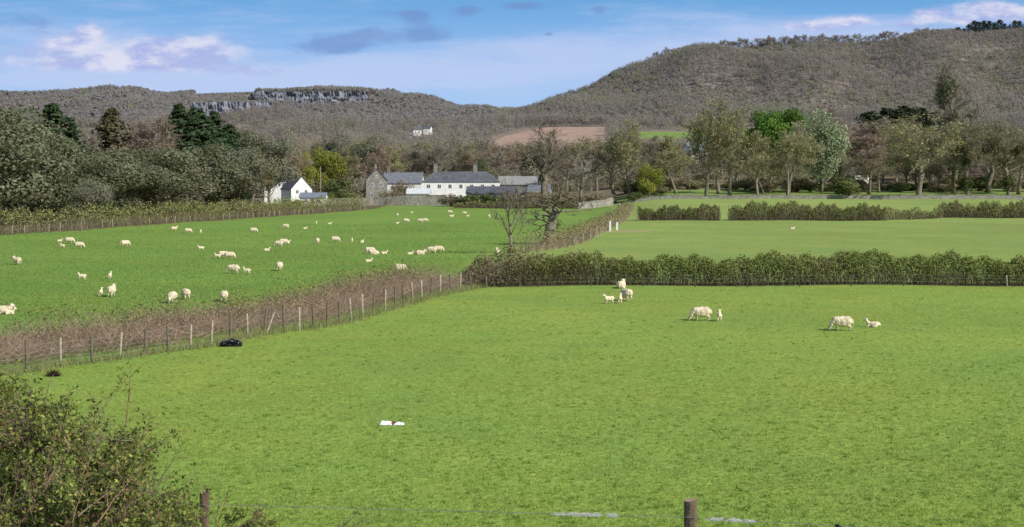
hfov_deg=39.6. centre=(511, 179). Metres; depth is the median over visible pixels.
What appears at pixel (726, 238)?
ground
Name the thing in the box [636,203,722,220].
hedge
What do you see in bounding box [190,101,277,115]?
quarry cliff
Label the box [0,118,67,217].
tree
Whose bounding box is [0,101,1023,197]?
valley woodland
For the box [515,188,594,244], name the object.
gnarled tree
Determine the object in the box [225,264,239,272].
sheep
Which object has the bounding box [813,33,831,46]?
tree
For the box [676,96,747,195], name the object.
tree
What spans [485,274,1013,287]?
wire fence
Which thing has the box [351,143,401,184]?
tree
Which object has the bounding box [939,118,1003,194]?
tree
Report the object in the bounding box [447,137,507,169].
tree
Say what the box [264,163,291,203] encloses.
house
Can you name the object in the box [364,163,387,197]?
stone house
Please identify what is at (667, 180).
shrub
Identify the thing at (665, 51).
tree
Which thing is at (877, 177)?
tree
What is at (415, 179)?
slate roofed range
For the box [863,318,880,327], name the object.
lamb
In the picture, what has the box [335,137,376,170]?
tree
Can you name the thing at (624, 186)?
shrub
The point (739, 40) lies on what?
tree
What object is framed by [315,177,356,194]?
shrub
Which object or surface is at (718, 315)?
lamb
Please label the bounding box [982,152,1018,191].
tree
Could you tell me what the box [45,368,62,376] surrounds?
stalk heap
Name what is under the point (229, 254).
sheep
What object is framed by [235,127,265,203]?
tree
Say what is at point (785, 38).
tree
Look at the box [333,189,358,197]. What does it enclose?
shrub
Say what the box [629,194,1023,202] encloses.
stone wall
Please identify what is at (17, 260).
sheep
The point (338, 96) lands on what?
quarry cliff
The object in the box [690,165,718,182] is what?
tree
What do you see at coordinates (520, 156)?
tree
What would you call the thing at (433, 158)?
tree
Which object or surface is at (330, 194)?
shrub
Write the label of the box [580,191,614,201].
shrub
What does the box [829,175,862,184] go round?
shrub
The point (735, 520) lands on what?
wool tuft
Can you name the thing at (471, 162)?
tree
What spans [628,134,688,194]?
tree
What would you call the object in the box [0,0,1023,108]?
sky
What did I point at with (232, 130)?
tree
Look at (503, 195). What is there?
bare tree
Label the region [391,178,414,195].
shrub
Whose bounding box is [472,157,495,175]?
tree
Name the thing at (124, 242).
sheep
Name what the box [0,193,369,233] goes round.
hedge
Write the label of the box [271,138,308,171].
tree
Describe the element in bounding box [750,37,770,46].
tree
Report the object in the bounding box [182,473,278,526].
bramble
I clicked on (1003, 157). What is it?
tree
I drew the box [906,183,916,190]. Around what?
shrub
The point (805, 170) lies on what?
tree
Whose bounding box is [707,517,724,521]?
wool tuft
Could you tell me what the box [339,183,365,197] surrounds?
shrub
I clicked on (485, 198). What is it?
shrub
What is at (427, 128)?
outbuilding
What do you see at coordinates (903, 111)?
pine tree
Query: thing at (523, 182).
barn
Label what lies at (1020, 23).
pine tree
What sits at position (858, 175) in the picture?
house
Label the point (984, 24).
pine tree
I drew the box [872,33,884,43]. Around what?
tree
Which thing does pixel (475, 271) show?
hedge
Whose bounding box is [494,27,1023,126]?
hill woodland
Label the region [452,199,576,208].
hedge
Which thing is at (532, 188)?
outbuilding
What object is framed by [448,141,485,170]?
tree
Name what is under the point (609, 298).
lamb
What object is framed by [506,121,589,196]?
tree
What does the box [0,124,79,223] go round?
tree
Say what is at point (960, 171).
tree
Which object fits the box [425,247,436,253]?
sheep
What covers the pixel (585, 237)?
wire fence
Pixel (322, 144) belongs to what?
tree
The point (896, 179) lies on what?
tree
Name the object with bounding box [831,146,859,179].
tree
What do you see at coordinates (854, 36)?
tree
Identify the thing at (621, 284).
sheep
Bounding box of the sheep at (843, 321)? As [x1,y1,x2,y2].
[828,316,853,330]
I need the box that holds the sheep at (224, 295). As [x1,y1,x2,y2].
[219,290,227,301]
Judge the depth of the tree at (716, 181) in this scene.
431.93 m
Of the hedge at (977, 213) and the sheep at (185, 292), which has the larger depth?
the hedge at (977, 213)
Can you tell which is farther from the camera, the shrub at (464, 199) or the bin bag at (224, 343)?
the shrub at (464, 199)
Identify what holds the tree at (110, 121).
on the ground at (726, 238)
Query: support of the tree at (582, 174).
on the ground at (726, 238)
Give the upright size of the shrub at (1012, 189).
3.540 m
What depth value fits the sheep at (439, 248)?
157.56 m
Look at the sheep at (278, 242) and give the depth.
169.76 m
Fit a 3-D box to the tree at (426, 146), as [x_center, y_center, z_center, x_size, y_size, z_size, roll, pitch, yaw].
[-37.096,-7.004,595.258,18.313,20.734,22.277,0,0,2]
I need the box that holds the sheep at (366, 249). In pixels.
[364,247,374,253]
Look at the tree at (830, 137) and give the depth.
436.36 m
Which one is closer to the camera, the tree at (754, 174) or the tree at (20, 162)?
the tree at (20, 162)
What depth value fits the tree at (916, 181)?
464.37 m
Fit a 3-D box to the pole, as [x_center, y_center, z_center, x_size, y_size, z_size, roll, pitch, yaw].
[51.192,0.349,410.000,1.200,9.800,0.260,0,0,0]
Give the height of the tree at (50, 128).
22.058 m
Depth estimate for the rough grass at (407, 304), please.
72.39 m
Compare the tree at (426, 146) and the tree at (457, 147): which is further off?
the tree at (457, 147)
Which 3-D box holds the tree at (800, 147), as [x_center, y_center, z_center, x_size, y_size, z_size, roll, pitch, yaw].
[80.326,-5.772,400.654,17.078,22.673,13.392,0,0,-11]
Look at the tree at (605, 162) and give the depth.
414.38 m
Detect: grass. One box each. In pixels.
[0,223,522,320]
[0,282,488,375]
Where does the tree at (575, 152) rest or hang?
on the ground at (726, 238)
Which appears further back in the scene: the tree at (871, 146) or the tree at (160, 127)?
the tree at (871, 146)
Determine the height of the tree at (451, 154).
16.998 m
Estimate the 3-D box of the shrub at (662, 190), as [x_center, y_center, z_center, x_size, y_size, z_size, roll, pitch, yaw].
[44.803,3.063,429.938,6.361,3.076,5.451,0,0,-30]
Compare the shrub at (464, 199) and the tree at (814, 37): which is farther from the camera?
the tree at (814, 37)
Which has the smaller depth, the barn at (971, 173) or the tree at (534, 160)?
the barn at (971, 173)
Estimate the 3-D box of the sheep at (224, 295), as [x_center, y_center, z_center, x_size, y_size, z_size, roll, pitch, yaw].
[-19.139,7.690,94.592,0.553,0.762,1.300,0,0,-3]
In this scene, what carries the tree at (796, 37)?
on the ground at (726, 238)
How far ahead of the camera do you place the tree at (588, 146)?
469.82 m
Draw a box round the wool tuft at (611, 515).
[604,512,618,517]
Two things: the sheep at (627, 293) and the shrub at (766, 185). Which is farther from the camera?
the shrub at (766, 185)
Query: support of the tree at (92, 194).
on the ground at (726, 238)
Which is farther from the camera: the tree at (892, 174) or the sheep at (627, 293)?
the tree at (892, 174)
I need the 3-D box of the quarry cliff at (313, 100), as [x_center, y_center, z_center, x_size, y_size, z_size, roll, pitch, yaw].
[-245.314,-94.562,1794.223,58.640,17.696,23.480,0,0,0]
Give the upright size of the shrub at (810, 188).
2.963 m
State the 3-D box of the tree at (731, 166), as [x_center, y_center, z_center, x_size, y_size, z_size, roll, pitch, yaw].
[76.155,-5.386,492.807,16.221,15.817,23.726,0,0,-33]
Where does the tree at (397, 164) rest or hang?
on the ground at (726, 238)
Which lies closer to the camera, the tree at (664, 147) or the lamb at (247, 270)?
the lamb at (247, 270)
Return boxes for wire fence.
[0,206,360,233]
[0,272,471,372]
[165,489,850,526]
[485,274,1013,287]
[574,224,601,247]
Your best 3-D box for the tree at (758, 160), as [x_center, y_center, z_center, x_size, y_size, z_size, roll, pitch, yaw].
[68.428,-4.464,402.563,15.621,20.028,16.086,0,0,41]
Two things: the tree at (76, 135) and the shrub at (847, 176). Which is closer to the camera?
the tree at (76, 135)
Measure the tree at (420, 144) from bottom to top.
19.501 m
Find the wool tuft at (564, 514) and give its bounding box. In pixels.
[552,511,577,517]
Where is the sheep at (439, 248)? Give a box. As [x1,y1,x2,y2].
[435,246,444,251]
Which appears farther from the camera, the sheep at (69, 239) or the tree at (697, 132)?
the tree at (697, 132)
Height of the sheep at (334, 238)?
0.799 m
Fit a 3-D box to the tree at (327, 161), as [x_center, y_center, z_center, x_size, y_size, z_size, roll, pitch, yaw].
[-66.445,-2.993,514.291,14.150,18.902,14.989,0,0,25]
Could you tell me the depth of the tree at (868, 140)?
524.72 m
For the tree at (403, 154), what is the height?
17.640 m
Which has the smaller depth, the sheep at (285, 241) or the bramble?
the bramble
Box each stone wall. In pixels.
[326,194,446,205]
[579,198,612,208]
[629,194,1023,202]
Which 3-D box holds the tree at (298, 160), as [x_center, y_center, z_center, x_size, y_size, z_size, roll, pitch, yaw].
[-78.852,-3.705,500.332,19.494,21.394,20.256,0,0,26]
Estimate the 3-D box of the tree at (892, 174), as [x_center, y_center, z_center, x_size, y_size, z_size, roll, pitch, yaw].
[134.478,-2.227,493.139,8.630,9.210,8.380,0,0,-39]
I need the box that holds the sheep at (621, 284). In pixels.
[616,279,625,288]
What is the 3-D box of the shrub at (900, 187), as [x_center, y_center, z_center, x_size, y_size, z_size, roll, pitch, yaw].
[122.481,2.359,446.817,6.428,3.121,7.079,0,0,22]
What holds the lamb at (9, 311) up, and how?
on the ground at (726, 238)
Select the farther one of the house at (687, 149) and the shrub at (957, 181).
the house at (687, 149)
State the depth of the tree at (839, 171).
456.36 m
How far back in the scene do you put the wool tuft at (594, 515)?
10.64 m
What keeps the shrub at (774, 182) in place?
on the ground at (726, 238)
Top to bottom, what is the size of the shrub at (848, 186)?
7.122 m
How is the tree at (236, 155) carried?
on the ground at (726, 238)
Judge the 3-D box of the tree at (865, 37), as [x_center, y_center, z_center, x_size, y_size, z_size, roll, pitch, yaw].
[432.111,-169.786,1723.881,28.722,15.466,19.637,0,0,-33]
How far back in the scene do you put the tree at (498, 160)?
516.26 m
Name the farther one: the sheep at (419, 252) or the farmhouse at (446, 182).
the farmhouse at (446, 182)
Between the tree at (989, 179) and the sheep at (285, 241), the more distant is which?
the tree at (989, 179)
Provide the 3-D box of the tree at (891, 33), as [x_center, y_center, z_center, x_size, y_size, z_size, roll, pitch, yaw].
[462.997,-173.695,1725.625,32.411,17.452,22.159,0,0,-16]
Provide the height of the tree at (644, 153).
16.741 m
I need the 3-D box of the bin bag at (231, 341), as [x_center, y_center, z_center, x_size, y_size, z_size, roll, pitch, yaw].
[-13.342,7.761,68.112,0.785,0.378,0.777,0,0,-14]
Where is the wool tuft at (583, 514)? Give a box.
[573,512,589,516]
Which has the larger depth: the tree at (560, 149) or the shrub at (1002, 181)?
the tree at (560, 149)
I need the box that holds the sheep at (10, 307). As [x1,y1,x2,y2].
[0,303,15,313]
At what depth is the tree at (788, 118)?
482.82 m
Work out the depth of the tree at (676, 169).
451.91 m
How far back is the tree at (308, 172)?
504.26 m
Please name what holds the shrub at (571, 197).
on the ground at (726, 238)
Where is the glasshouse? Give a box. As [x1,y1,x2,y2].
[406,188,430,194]
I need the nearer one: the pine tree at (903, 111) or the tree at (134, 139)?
the tree at (134, 139)
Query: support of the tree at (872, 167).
on the ground at (726, 238)
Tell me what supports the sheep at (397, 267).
on the ground at (726, 238)
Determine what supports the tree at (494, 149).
on the ground at (726, 238)
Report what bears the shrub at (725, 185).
on the ground at (726, 238)
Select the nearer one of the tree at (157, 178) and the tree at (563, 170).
the tree at (157, 178)
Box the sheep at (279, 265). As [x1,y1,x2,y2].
[276,262,282,270]
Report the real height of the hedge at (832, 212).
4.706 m
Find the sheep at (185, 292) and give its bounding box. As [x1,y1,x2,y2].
[181,288,190,299]
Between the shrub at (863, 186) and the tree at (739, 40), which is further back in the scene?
the tree at (739, 40)
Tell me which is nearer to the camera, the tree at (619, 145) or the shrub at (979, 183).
the tree at (619, 145)
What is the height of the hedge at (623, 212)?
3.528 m
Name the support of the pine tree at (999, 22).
on the ground at (726, 238)
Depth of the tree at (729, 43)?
1723.87 m
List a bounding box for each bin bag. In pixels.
[220,340,229,346]
[226,338,240,346]
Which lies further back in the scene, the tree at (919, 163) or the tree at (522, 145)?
the tree at (522, 145)
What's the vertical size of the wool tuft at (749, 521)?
0.056 m
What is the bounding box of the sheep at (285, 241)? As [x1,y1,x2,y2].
[279,239,289,244]
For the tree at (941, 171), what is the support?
on the ground at (726, 238)
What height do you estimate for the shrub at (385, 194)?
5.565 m
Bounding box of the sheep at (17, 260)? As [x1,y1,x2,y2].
[12,256,21,264]
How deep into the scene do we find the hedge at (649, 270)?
107.96 m
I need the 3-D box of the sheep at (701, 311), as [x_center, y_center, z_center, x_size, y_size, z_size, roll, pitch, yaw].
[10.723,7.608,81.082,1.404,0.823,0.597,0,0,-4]
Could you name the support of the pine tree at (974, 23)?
on the ground at (726, 238)
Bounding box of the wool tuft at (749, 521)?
[744,519,755,524]
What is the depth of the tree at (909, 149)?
534.43 m
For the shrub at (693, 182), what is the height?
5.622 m
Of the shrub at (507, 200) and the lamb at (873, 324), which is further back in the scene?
the shrub at (507, 200)
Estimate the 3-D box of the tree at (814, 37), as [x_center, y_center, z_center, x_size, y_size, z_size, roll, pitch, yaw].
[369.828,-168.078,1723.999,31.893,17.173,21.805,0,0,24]
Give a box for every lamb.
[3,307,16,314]
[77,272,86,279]
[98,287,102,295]
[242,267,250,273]
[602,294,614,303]
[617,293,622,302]
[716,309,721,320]
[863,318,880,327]
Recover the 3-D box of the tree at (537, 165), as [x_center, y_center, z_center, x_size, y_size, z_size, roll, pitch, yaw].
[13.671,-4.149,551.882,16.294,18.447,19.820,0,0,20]
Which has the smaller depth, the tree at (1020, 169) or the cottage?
the tree at (1020, 169)
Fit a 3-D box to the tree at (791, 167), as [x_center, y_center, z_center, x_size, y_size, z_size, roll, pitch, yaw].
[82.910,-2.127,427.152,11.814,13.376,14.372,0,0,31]
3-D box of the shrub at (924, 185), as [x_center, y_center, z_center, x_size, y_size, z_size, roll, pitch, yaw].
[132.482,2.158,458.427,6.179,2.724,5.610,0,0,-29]
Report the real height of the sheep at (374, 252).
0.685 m
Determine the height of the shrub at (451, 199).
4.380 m
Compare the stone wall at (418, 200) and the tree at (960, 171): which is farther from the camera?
the tree at (960, 171)
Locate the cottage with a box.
[280,172,312,204]
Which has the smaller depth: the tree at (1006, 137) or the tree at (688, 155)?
the tree at (1006, 137)
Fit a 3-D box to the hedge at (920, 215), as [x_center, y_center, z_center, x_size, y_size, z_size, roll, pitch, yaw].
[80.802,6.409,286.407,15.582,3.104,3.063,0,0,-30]
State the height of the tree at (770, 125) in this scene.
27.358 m
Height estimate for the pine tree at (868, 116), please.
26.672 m
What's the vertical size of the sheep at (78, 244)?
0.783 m
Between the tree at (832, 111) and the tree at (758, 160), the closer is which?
the tree at (758, 160)
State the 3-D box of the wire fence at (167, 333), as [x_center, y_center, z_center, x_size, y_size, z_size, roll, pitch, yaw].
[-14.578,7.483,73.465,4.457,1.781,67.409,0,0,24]
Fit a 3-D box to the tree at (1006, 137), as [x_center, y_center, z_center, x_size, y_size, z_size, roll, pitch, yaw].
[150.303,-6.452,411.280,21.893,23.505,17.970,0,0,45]
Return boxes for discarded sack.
[379,421,403,424]
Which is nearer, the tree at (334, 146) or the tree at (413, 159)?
the tree at (413, 159)
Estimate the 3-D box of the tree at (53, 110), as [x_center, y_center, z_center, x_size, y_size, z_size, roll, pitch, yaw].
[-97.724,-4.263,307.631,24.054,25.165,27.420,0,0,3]
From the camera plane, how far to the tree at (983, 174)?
455.60 m
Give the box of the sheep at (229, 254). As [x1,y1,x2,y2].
[224,252,236,258]
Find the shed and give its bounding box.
[298,192,328,205]
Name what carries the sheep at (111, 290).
on the ground at (726, 238)
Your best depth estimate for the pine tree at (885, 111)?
648.12 m
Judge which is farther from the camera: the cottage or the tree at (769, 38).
the tree at (769, 38)
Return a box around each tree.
[0,103,68,218]
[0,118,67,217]
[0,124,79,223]
[7,117,76,216]
[7,133,98,219]
[39,102,112,216]
[55,150,122,215]
[58,106,170,213]
[58,122,89,215]
[65,179,114,221]
[77,128,128,152]
[82,146,151,213]
[97,118,163,212]
[104,148,180,212]
[123,111,184,210]
[129,145,203,212]
[154,103,236,205]
[157,155,216,212]
[158,107,241,208]
[177,143,253,209]
[185,111,267,209]
[210,146,272,208]
[217,124,276,209]
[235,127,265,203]
[247,134,300,205]
[248,150,281,208]
[268,139,315,175]
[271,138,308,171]
[291,152,316,186]
[293,144,309,156]
[306,138,332,167]
[311,146,349,189]
[316,133,357,175]
[326,149,364,179]
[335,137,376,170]
[348,136,404,175]
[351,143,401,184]
[365,145,409,173]
[394,146,420,166]
[397,142,437,171]
[397,148,428,171]
[402,139,467,174]
[410,140,433,149]
[416,142,436,173]
[417,145,451,174]
[438,138,464,163]
[442,147,465,166]
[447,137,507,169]
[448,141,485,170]
[454,149,499,170]
[458,138,488,160]
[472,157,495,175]
[480,139,524,175]
[486,151,528,176]
[490,180,535,253]
[505,141,530,163]
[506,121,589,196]
[507,145,529,175]
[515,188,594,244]
[516,141,561,184]
[524,148,558,173]
[534,138,589,189]
[548,148,595,193]
[555,140,589,191]
[562,134,646,203]
[563,150,595,204]
[567,135,620,194]
[604,117,645,200]
[616,158,647,192]
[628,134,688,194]
[633,140,651,167]
[635,163,665,196]
[648,134,698,193]
[654,145,692,190]
[660,47,670,54]
[669,151,705,177]
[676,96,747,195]
[678,149,746,193]
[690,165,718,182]
[693,102,762,195]
[718,144,743,179]
[721,39,737,45]
[725,130,780,194]
[731,146,774,178]
[732,37,748,47]
[736,109,788,177]
[739,38,754,47]
[742,162,780,193]
[744,157,797,192]
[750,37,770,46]
[760,35,775,47]
[766,37,780,49]
[766,120,825,194]
[771,106,813,176]
[774,155,810,194]
[775,35,796,49]
[782,108,852,192]
[789,34,800,49]
[792,158,823,180]
[797,34,811,42]
[804,35,824,42]
[808,104,899,173]
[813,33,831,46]
[825,148,859,176]
[828,34,851,43]
[829,156,853,176]
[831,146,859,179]
[840,146,892,193]
[844,116,901,181]
[850,33,864,41]
[850,127,897,158]
[851,110,884,144]
[851,148,897,192]
[859,35,877,41]
[859,145,904,182]
[865,107,899,127]
[871,109,968,194]
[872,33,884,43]
[880,31,890,39]
[883,30,901,38]
[886,138,914,182]
[887,105,932,132]
[889,163,909,180]
[890,155,925,190]
[891,126,923,180]
[894,150,930,184]
[905,154,946,189]
[906,136,978,191]
[910,107,935,134]
[918,112,945,133]
[928,56,986,193]
[929,149,975,189]
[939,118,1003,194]
[950,144,981,174]
[959,129,1018,192]
[965,24,975,33]
[970,20,980,32]
[973,22,985,31]
[973,115,1023,194]
[974,163,1002,181]
[975,20,991,30]
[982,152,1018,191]
[985,21,994,30]
[994,19,1003,30]
[995,130,1023,163]
[995,146,1023,194]
[1009,20,1018,29]
[1016,21,1023,28]
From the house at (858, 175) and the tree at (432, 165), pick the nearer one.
the house at (858, 175)
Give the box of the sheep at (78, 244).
[74,242,84,247]
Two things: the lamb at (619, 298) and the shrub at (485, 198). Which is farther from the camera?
the shrub at (485, 198)
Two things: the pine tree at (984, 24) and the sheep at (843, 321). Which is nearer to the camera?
the sheep at (843, 321)
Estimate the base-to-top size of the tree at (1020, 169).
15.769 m
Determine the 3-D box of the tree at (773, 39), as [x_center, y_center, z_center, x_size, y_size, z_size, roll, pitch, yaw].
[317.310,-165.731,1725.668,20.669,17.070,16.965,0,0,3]
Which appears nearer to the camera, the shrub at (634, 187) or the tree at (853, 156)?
the shrub at (634, 187)
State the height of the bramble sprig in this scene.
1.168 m
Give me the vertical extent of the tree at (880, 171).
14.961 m
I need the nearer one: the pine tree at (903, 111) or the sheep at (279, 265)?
the sheep at (279, 265)
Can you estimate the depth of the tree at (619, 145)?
408.35 m
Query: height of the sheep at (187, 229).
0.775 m
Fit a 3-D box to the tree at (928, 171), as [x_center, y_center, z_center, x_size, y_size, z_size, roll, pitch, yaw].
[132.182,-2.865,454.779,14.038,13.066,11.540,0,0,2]
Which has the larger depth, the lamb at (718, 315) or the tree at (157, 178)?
the tree at (157, 178)
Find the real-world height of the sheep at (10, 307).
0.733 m
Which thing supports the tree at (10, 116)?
on the ground at (726, 238)
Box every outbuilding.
[423,126,432,134]
[527,185,552,196]
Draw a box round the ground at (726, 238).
[0,34,1023,526]
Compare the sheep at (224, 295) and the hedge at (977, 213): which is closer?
the sheep at (224, 295)
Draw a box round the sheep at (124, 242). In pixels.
[120,240,130,246]
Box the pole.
[687,164,691,194]
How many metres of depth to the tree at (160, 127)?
352.60 m
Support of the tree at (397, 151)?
on the ground at (726, 238)
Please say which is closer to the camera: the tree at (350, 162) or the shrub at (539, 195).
the shrub at (539, 195)
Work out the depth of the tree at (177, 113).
367.05 m
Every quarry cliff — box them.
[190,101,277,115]
[249,91,370,101]
[297,98,338,104]
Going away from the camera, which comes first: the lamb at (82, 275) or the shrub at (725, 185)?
the lamb at (82, 275)
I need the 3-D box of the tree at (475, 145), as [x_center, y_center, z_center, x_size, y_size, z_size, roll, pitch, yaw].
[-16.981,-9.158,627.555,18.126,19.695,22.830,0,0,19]
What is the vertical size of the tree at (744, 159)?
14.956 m
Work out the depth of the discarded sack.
46.42 m
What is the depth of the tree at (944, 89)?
430.08 m
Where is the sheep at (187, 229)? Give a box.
[184,228,192,232]
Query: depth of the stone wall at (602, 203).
395.75 m
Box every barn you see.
[465,186,517,199]
[498,176,539,197]
[937,166,995,178]
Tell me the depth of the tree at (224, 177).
352.04 m
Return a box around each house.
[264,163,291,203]
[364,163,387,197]
[682,139,705,177]
[848,167,868,183]
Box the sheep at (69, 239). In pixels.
[65,237,74,242]
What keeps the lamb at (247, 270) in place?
on the ground at (726, 238)
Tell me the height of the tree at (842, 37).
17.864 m
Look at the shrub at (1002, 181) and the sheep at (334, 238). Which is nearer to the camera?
the sheep at (334, 238)
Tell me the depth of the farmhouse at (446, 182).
448.84 m
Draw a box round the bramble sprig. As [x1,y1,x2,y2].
[337,504,381,526]
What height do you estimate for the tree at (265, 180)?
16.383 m
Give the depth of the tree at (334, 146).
585.15 m
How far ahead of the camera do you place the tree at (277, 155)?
430.25 m
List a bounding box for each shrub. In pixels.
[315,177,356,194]
[327,191,337,198]
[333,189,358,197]
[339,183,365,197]
[378,188,402,203]
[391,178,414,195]
[437,193,460,206]
[459,193,480,206]
[469,193,499,205]
[497,193,518,202]
[514,191,550,206]
[539,191,581,206]
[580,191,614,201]
[614,181,626,192]
[619,177,641,193]
[624,177,653,193]
[627,192,644,199]
[652,174,682,191]
[653,186,669,194]
[672,174,704,188]
[722,181,737,188]
[732,176,769,190]
[749,181,777,192]
[768,176,782,188]
[776,175,812,191]
[803,183,819,191]
[823,184,832,191]
[825,175,861,194]
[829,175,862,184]
[856,181,877,191]
[876,179,895,189]
[887,181,911,190]
[891,183,910,191]
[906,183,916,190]
[916,183,927,189]
[924,178,951,191]
[944,174,964,189]
[970,175,997,190]
[995,177,1023,187]
[1003,182,1023,191]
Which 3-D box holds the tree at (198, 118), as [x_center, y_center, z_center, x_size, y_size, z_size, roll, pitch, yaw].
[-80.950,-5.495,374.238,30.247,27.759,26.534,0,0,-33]
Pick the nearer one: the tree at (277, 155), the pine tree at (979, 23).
the tree at (277, 155)
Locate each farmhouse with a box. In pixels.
[412,124,421,135]
[422,163,499,204]
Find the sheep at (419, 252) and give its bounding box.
[415,249,426,254]
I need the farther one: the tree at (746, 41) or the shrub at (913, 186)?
the tree at (746, 41)
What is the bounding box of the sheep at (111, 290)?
[106,283,115,296]
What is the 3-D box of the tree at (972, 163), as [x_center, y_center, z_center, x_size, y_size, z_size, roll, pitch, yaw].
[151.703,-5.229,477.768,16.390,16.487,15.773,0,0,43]
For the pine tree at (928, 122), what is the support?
on the ground at (726, 238)
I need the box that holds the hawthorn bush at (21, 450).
[0,359,218,526]
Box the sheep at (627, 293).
[620,288,632,300]
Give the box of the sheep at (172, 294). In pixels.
[167,291,177,303]
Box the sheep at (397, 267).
[394,264,407,271]
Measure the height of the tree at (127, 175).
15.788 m
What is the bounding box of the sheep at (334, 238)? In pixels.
[330,236,340,241]
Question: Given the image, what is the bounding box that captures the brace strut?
[265,312,274,333]
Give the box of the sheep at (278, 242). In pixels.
[273,241,282,246]
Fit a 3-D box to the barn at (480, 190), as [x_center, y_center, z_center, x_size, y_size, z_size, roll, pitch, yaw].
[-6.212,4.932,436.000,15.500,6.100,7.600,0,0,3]
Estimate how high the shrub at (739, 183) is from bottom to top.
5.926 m
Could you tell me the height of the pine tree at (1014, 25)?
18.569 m
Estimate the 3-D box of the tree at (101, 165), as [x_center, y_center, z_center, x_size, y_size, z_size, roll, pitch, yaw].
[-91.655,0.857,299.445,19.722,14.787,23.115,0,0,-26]
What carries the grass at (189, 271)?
on the ground at (726, 238)
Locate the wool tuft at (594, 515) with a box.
[588,512,601,516]
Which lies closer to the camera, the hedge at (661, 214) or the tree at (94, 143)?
the hedge at (661, 214)
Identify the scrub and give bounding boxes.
[0,262,472,366]
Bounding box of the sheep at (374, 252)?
[368,249,378,254]
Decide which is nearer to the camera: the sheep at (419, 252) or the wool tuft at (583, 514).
the wool tuft at (583, 514)
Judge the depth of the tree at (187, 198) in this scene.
344.24 m
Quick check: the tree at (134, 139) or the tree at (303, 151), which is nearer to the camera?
the tree at (134, 139)
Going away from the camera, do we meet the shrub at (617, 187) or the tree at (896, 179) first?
the shrub at (617, 187)
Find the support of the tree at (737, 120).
on the ground at (726, 238)
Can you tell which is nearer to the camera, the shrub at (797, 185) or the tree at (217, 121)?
the tree at (217, 121)
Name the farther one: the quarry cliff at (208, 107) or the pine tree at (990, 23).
the pine tree at (990, 23)
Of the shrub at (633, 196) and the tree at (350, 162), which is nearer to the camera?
the shrub at (633, 196)
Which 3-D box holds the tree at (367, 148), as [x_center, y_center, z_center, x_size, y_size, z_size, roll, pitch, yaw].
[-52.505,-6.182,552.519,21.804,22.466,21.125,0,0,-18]
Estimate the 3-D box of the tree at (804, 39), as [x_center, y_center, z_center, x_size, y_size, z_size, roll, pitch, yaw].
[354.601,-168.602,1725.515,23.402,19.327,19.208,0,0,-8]
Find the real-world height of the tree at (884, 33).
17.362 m
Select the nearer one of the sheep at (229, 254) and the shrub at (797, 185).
the sheep at (229, 254)
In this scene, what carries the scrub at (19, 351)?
on the ground at (726, 238)
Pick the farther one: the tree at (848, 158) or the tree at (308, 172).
the tree at (308, 172)
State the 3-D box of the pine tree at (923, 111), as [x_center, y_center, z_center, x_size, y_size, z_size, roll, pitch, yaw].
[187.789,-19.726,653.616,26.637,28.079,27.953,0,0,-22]
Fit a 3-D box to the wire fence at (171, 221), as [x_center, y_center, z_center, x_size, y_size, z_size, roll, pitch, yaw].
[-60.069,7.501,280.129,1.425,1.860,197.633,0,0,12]
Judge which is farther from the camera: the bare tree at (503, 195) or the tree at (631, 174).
the tree at (631, 174)
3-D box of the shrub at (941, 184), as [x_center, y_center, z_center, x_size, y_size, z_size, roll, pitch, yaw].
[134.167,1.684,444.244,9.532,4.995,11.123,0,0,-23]
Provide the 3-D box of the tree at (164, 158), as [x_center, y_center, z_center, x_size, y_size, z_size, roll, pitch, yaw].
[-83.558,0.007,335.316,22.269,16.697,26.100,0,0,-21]
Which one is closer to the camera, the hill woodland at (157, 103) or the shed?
the shed
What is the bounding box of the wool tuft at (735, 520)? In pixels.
[725,517,744,521]
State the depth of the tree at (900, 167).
456.91 m
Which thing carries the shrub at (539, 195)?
on the ground at (726, 238)
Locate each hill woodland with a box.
[0,83,498,127]
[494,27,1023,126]
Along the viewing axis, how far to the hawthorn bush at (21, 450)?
8.97 m
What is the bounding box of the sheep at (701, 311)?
[688,306,711,320]
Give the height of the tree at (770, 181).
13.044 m
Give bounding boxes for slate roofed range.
[383,168,423,192]
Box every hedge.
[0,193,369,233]
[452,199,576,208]
[452,242,607,284]
[481,247,1023,286]
[514,200,634,251]
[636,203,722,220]
[725,198,887,220]
[885,206,943,219]
[937,197,1023,217]
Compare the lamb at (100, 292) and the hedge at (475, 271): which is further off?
the hedge at (475, 271)
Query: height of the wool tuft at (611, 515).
0.054 m
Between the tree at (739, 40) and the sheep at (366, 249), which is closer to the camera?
the sheep at (366, 249)
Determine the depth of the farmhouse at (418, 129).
955.89 m
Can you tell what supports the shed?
on the ground at (726, 238)
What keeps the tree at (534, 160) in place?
on the ground at (726, 238)
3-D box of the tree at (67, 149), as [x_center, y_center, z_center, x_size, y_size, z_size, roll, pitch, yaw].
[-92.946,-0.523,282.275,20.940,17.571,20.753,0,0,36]
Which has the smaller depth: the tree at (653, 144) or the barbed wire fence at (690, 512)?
the barbed wire fence at (690, 512)
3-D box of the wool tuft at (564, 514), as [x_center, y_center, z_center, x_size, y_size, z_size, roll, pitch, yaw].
[0.385,2.504,10.647,0.247,0.057,0.052,0,0,0]
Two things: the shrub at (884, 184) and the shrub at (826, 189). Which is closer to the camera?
the shrub at (826, 189)
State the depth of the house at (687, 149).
558.13 m

